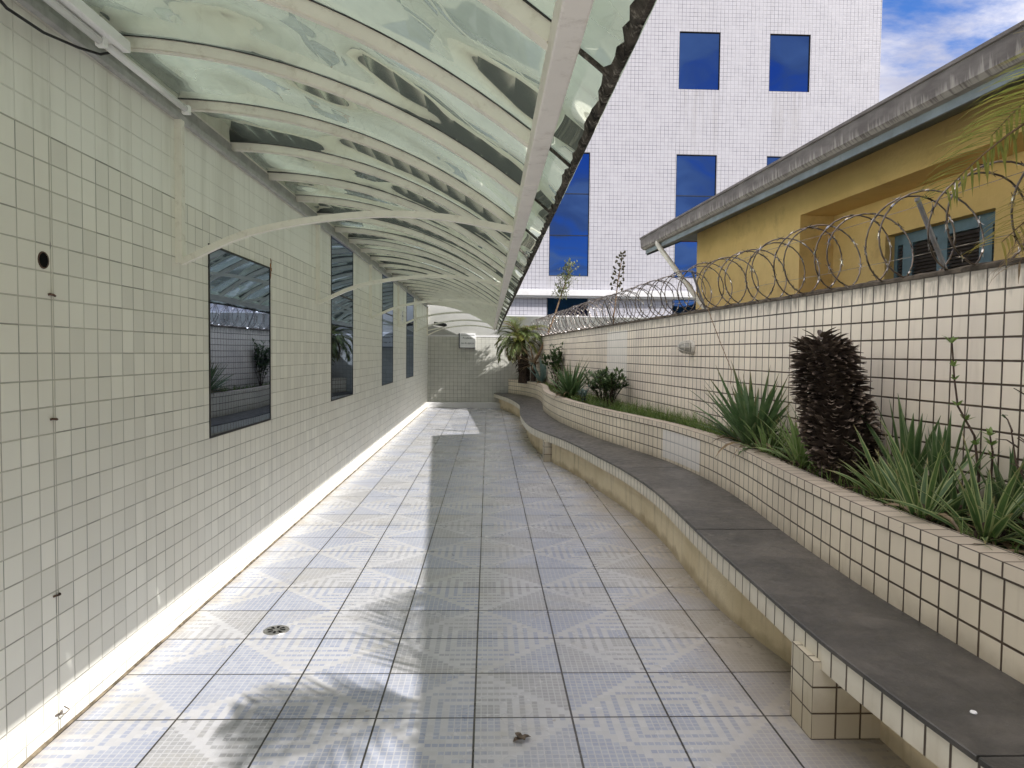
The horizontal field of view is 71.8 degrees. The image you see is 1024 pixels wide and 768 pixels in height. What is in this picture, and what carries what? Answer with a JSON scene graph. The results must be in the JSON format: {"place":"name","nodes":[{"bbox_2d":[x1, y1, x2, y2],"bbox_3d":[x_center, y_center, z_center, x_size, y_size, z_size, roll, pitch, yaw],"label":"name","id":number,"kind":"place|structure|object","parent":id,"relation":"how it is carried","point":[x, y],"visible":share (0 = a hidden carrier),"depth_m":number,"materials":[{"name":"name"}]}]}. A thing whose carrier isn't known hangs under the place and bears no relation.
{"place":"outdoors","nodes":[
{"label":"outdoors","id":0,"kind":"place"},
{"bbox_2d":[22,408,910,767],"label":"patio floor","id":1,"kind":"structure","parent":0,"point":[454,586],"depth_m":3.91,"materials":[{"name":"tile"}]},
{"bbox_2d":[263,625,289,634],"bbox_3d":[-1.392,1.454,4.180,0.150,0.005,0.150,1,2,-2],"label":"floor drain","id":2,"kind":"object","parent":1,"relation":"in","point":[277,630],"visible":1,"depth_m":4.17,"materials":[{"name":"silver metal"}]},
{"bbox_2d":[513,732,530,741],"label":"fallen leaf","id":3,"kind":"object","parent":1,"relation":"on","point":[519,735],"visible":1,"depth_m":3.03,"materials":[{"name":"brown plant"}]},
{"bbox_2d":[494,393,1023,767],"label":"curved bench","id":4,"kind":"object","parent":1,"relation":"on","point":[910,691],"visible":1,"depth_m":3.28,"materials":[{"name":"stone"}]},
{"bbox_2d":[508,379,1023,683],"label":"curved planter","id":5,"kind":"object","parent":1,"relation":"on","point":[954,586],"visible":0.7,"depth_m":3.71,"materials":[{"name":"tile"}]},
{"bbox_2d":[493,316,548,383],"bbox_3d":[0.259,-0.967,20.246,1.739,1.917,1.710,1,2,-2],"label":"short palm","id":6,"kind":"object","parent":5,"relation":"on","point":[516,344],"visible":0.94,"depth_m":20.09,"materials":[{"name":"green plant"}]},
{"bbox_2d":[530,357,546,384],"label":"agave","id":7,"kind":"object","parent":5,"relation":"on","point":[541,378],"visible":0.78,"depth_m":19.06,"materials":[{"name":"green plant"}]},
{"bbox_2d":[512,257,579,381],"bbox_3d":[0.916,-1.757,19.799,1.847,3.526,1.270,-1,3,-26],"label":"dead agave","id":8,"kind":"object","parent":5,"relation":"on","point":[559,288],"visible":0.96,"depth_m":19.74,"materials":[{"name":"green plant"}]},
{"bbox_2d":[541,342,562,388],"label":"shrub","id":9,"kind":"object","parent":5,"relation":"on","point":[556,359],"visible":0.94,"depth_m":16.57,"materials":[{"name":"green plant"}]},
{"bbox_2d":[544,358,592,398],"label":"yucca","id":10,"kind":"object","parent":5,"relation":"in","point":[571,383],"visible":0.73,"depth_m":12.98,"materials":[{"name":"green plant"}]},
{"bbox_2d":[577,384,589,402],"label":"shrub","id":11,"kind":"object","parent":5,"relation":"on","point":[582,393],"visible":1,"depth_m":11.67,"materials":[{"name":"green plant"}]},
{"bbox_2d":[582,368,613,401],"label":"shrub","id":12,"kind":"object","parent":5,"relation":"on","point":[594,386],"visible":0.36,"depth_m":11.76,"materials":[{"name":"green plant"}]},
{"bbox_2d":[590,366,629,408],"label":"shrub","id":13,"kind":"object","parent":5,"relation":"on","point":[608,383],"visible":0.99,"depth_m":10.74,"materials":[{"name":"green plant"}]},
{"bbox_2d":[684,361,791,459],"bbox_3d":[2.064,0.224,6.361,0.907,0.878,1.452,1,2,-2],"label":"yucca","id":14,"kind":"object","parent":5,"relation":"on","point":[744,407],"visible":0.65,"depth_m":6.22,"materials":[{"name":"green plant"}]},
{"bbox_2d":[736,418,789,457],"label":"strap plant","id":15,"kind":"object","parent":5,"relation":"in","point":[763,439],"visible":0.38,"depth_m":5.81,"materials":[{"name":"green plant"}]},
{"bbox_2d":[754,416,790,456],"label":"strap plant","id":16,"kind":"object","parent":5,"relation":"in","point":[773,441],"visible":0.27,"depth_m":5.95,"materials":[{"name":"green plant"}]},
{"bbox_2d":[545,382,1023,558],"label":"grass","id":17,"kind":"structure","parent":5,"relation":"on","point":[623,406],"depth_m":8.32,"materials":[{"name":"green plant"}]},
{"bbox_2d":[752,407,817,470],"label":"strap plant","id":18,"kind":"object","parent":5,"relation":"on","point":[795,445],"visible":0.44,"depth_m":5.32,"materials":[{"name":"green plant"}]},
{"bbox_2d":[767,401,815,469],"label":"strap plant","id":19,"kind":"object","parent":5,"relation":"in","point":[782,449],"visible":0.12,"depth_m":5.56,"materials":[{"name":"green plant"}]},
{"bbox_2d":[788,327,884,484],"bbox_3d":[2.149,0.162,4.698,0.623,1.072,0.549,1,2,-2],"label":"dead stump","id":20,"kind":"object","parent":5,"relation":"on","point":[831,403],"visible":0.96,"depth_m":4.57,"materials":[{"name":"brown plant"}]},
{"bbox_2d":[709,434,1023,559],"bbox_3d":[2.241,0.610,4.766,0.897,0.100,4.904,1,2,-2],"label":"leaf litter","id":21,"kind":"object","parent":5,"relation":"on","point":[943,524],"visible":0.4,"depth_m":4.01,"materials":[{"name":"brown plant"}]},
{"bbox_2d":[826,424,957,511],"bbox_3d":[2.191,0.495,4.001,0.611,0.482,0.800,1,2,-2],"label":"variegated plant","id":22,"kind":"object","parent":5,"relation":"on","point":[876,475],"visible":0.32,"depth_m":4.09,"materials":[{"name":"green plant"}]},
{"bbox_2d":[844,395,940,492],"bbox_3d":[2.384,0.424,4.304,0.581,0.721,0.773,1,2,-2],"label":"sword plant","id":23,"kind":"object","parent":5,"relation":"on","point":[910,440],"visible":0.34,"depth_m":4.24,"materials":[{"name":"green plant"}]},
{"bbox_2d":[862,417,1021,531],"bbox_3d":[2.167,0.475,3.626,0.690,0.588,0.887,1,2,-2],"label":"variegated plant","id":24,"kind":"object","parent":5,"relation":"on","point":[902,492],"visible":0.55,"depth_m":3.58,"materials":[{"name":"green plant"}]},
{"bbox_2d":[893,408,1002,500],"bbox_3d":[2.336,0.455,3.942,0.412,0.682,0.700,1,2,-2],"label":"sword plant","id":25,"kind":"object","parent":5,"relation":"on","point":[935,447],"visible":0.27,"depth_m":3.91,"materials":[{"name":"green plant"}]},
{"bbox_2d":[881,433,1023,548],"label":"variegated plant","id":26,"kind":"object","parent":5,"relation":"on","point":[982,518],"visible":0.66,"depth_m":3.18,"materials":[{"name":"green plant"}]},
{"bbox_2d":[904,446,1019,524],"bbox_3d":[2.346,0.523,3.651,0.460,0.453,0.646,1,2,-2],"label":"strap plant","id":27,"kind":"object","parent":5,"relation":"in","point":[957,505],"visible":0.24,"depth_m":3.63,"materials":[{"name":"green plant"}]},
{"bbox_2d":[932,336,998,521],"bbox_3d":[2.365,0.233,3.686,0.116,0.977,0.340,-1,3,-26],"label":"weed stem","id":28,"kind":"object","parent":5,"relation":"on","point":[990,432],"visible":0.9,"depth_m":3.67,"materials":[{"name":"green plant"}]},
{"bbox_2d":[908,24,1023,285],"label":"palm tree","id":29,"kind":"object","parent":5,"relation":"on","point":[998,143],"visible":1,"depth_m":3.23,"materials":[{"name":"green plant"}]},
{"bbox_2d":[966,447,1023,531],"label":"sword plant","id":30,"kind":"object","parent":5,"relation":"on","point":[998,478],"visible":0.25,"depth_m":3.51,"materials":[{"name":"green plant"}]},
{"bbox_2d":[976,469,1023,553],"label":"variegated plant","id":31,"kind":"object","parent":5,"relation":"on","point":[1019,530],"visible":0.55,"depth_m":3.02,"materials":[{"name":"green plant"}]},
{"bbox_2d":[998,388,1023,478],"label":"bare shrub","id":32,"kind":"object","parent":5,"relation":"on","point":[1015,459],"visible":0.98,"depth_m":3.26,"materials":[{"name":"green plant"}]},
{"bbox_2d":[1007,478,1023,524],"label":"strap plant","id":33,"kind":"object","parent":5,"relation":"in","point":[1016,519],"visible":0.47,"depth_m":3.23,"materials":[{"name":"green plant"}]},
{"bbox_2d":[534,257,1023,519],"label":"boundary wall","id":34,"kind":"structure","parent":1,"relation":"on","point":[898,329],"depth_m":4.72,"materials":[{"name":"beige tile"}]},
{"bbox_2d":[677,340,695,354],"bbox_3d":[2.002,-0.425,8.174,0.183,0.167,0.170,0,2,-6],"label":"bulkhead lamp","id":35,"kind":"object","parent":34,"relation":"attached to","point":[686,347],"visible":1,"depth_m":8.12,"materials":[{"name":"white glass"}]},
{"bbox_2d":[691,270,705,308],"bbox_3d":[2.130,-1.043,8.036,0.212,0.506,0.026,2,3,25],"label":"wire post","id":36,"kind":"object","parent":34,"relation":"on","point":[698,289],"visible":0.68,"depth_m":8.04,"materials":[{"name":"grey metal"}]},
{"bbox_2d":[706,305,731,383],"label":"dry stem","id":37,"kind":"object","parent":34,"relation":"attached to","point":[719,340],"visible":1,"depth_m":7.15,"materials":[{"name":"brown plant"}]},
{"bbox_2d":[530,161,1023,335],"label":"razor wire","id":38,"kind":"object","parent":34,"relation":"on","point":[726,259],"visible":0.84,"depth_m":6.13,"materials":[{"name":"metal"}]},
{"bbox_2d":[914,197,947,269],"bbox_3d":[2.530,-0.876,4.251,0.212,0.506,0.026,2,3,25],"label":"wire post","id":39,"kind":"object","parent":34,"relation":"on","point":[935,244],"visible":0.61,"depth_m":4.25,"materials":[{"name":"grey metal"}]},
{"bbox_2d":[496,316,643,335],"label":"wall","id":40,"kind":"structure","parent":0,"point":[530,320],"depth_m":26.20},
{"bbox_2d":[506,0,881,317],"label":"office block","id":41,"kind":"structure","parent":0,"point":[709,99],"depth_m":27.88,"materials":[{"name":"white tile"}]},
{"bbox_2d":[547,298,587,315],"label":"window","id":42,"kind":"structure","parent":41,"relation":"in","point":[564,304],"depth_m":28.05,"materials":[{"name":"blue glass"}]},
{"bbox_2d":[549,153,589,275],"bbox_3d":[2.254,-6.680,27.913,1.570,4.835,0.070,1,2,-2],"label":"window","id":43,"kind":"structure","parent":41,"relation":"in","point":[569,226],"depth_m":27.93,"materials":[{"name":"blue glass"}]},
{"bbox_2d":[672,300,695,313],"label":"window","id":44,"kind":"structure","parent":41,"relation":"in","point":[680,309],"depth_m":28.21,"materials":[{"name":"blue glass"}]},
{"bbox_2d":[674,155,716,277],"bbox_3d":[7.256,-6.633,28.082,1.610,4.835,0.070,1,2,-2],"label":"window","id":45,"kind":"structure","parent":41,"relation":"in","point":[695,174],"depth_m":28.02,"materials":[{"name":"blue glass"}]},
{"bbox_2d":[678,32,719,89],"bbox_3d":[7.355,-12.684,27.823,1.625,2.230,0.070,1,2,-2],"label":"window","id":46,"kind":"structure","parent":41,"relation":"in","point":[699,52],"depth_m":27.81,"materials":[{"name":"blue glass"}]},
{"bbox_2d":[767,157,780,164],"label":"window","id":47,"kind":"structure","parent":41,"relation":"in","point":[770,160],"depth_m":28.08,"materials":[{"name":"blue glass"}]},
{"bbox_2d":[769,34,809,91],"bbox_3d":[10.943,-12.650,27.944,1.615,2.230,0.070,1,2,-2],"label":"window","id":48,"kind":"structure","parent":41,"relation":"in","point":[789,54],"depth_m":27.93,"materials":[{"name":"blue glass"}]},
{"bbox_2d":[639,20,1023,309],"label":"yellow house","id":49,"kind":"structure","parent":0,"point":[877,157],"depth_m":6.63,"materials":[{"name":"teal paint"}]},
{"bbox_2d":[893,211,994,277],"bbox_3d":[3.916,-0.888,6.394,0.050,1.110,1.400,0,2,-6],"label":"window","id":50,"kind":"structure","parent":49,"relation":"in","point":[967,230],"depth_m":6.34,"materials":[{"name":"blue glass"}]},
{"bbox_2d":[879,0,1023,101],"label":"sky","id":51,"kind":"structure","parent":0,"point":[919,37],"materials":[{"name":"blue"}]},
{"label":"ground","id":52,"kind":"structure","parent":0,"visible":0},
{"bbox_2d":[0,0,427,767],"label":"tiled building","id":53,"kind":"structure","parent":52,"relation":"on","point":[228,414],"depth_m":3.70,"materials":[{"name":"beige tile"}]},
{"bbox_2d":[38,251,48,268],"bbox_3d":[-1.924,-0.509,2.903,0.006,0.072,0.072,1,2,-2],"label":"pipe opening","id":54,"kind":"object","parent":53,"relation":"attached to","point":[43,260],"visible":1,"depth_m":2.90,"materials":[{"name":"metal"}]},
{"bbox_2d":[55,706,69,716],"bbox_3d":[-1.927,1.406,3.036,0.048,0.032,0.051,1,2,-2],"label":"wall hook","id":55,"kind":"object","parent":53,"relation":"attached to","point":[60,713],"depth_m":3.03,"materials":[{"name":"metal"}]},
{"bbox_2d":[208,243,270,437],"bbox_3d":[-2.014,-0.307,5.277,0.027,1.275,1.300,1,2,-2],"label":"window","id":56,"kind":"structure","parent":53,"relation":"in","point":[239,287],"depth_m":5.16,"materials":[{"name":"black glass"}]},
{"bbox_2d":[16,0,656,335],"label":"glass canopy","id":57,"kind":"object","parent":53,"relation":"attached to","point":[430,153],"visible":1,"depth_m":3.35,"materials":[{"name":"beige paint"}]},
{"bbox_2d":[0,0,190,114],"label":"fluorescent lamp","id":58,"kind":"object","parent":57,"relation":"attached to","point":[88,21],"visible":1,"depth_m":2.97,"materials":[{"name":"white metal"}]},
{"bbox_2d":[331,236,352,400],"bbox_3d":[-2.131,-0.791,8.868,0.027,1.930,1.320,1,2,-2],"label":"window","id":59,"kind":"structure","parent":53,"relation":"in","point":[341,256],"depth_m":8.80,"materials":[{"name":"black glass"}]},
{"bbox_2d":[382,274,392,385],"bbox_3d":[-2.264,-0.963,12.842,0.027,1.930,1.380,1,2,-2],"label":"window","id":60,"kind":"structure","parent":53,"relation":"in","point":[387,287],"depth_m":12.79,"materials":[{"name":"black glass"}]},
{"bbox_2d":[406,292,413,377],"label":"window","id":61,"kind":"structure","parent":53,"relation":"in","point":[409,299],"depth_m":16.41,"materials":[{"name":"black glass"}]},
{"bbox_2d":[426,322,446,330],"bbox_3d":[-2.210,-1.686,20.782,0.608,0.281,0.130,1,2,6],"label":"security camera","id":62,"kind":"object","parent":53,"relation":"attached to","point":[443,324],"visible":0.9,"depth_m":20.73,"materials":[{"name":"beige paint"}]},
{"bbox_2d":[427,335,534,407],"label":"end wall","id":63,"kind":"structure","parent":52,"relation":"on","point":[478,376],"depth_m":21.46,"materials":[{"name":"tile"}]},
{"bbox_2d":[459,333,474,347],"bbox_3d":[-1.357,-1.309,21.391,0.497,0.452,0.078,1,2,-2],"label":"wall sign","id":64,"kind":"object","parent":63,"relation":"attached to","point":[466,340],"visible":1,"depth_m":21.36,"materials":[{"name":"white plastic"}]},
{"bbox_2d":[610,251,625,323],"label":"seed stalk","id":65,"kind":"object","parent":52,"relation":"on","point":[619,274],"visible":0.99,"depth_m":12.99,"materials":[{"name":"brown plant"}]}
]}

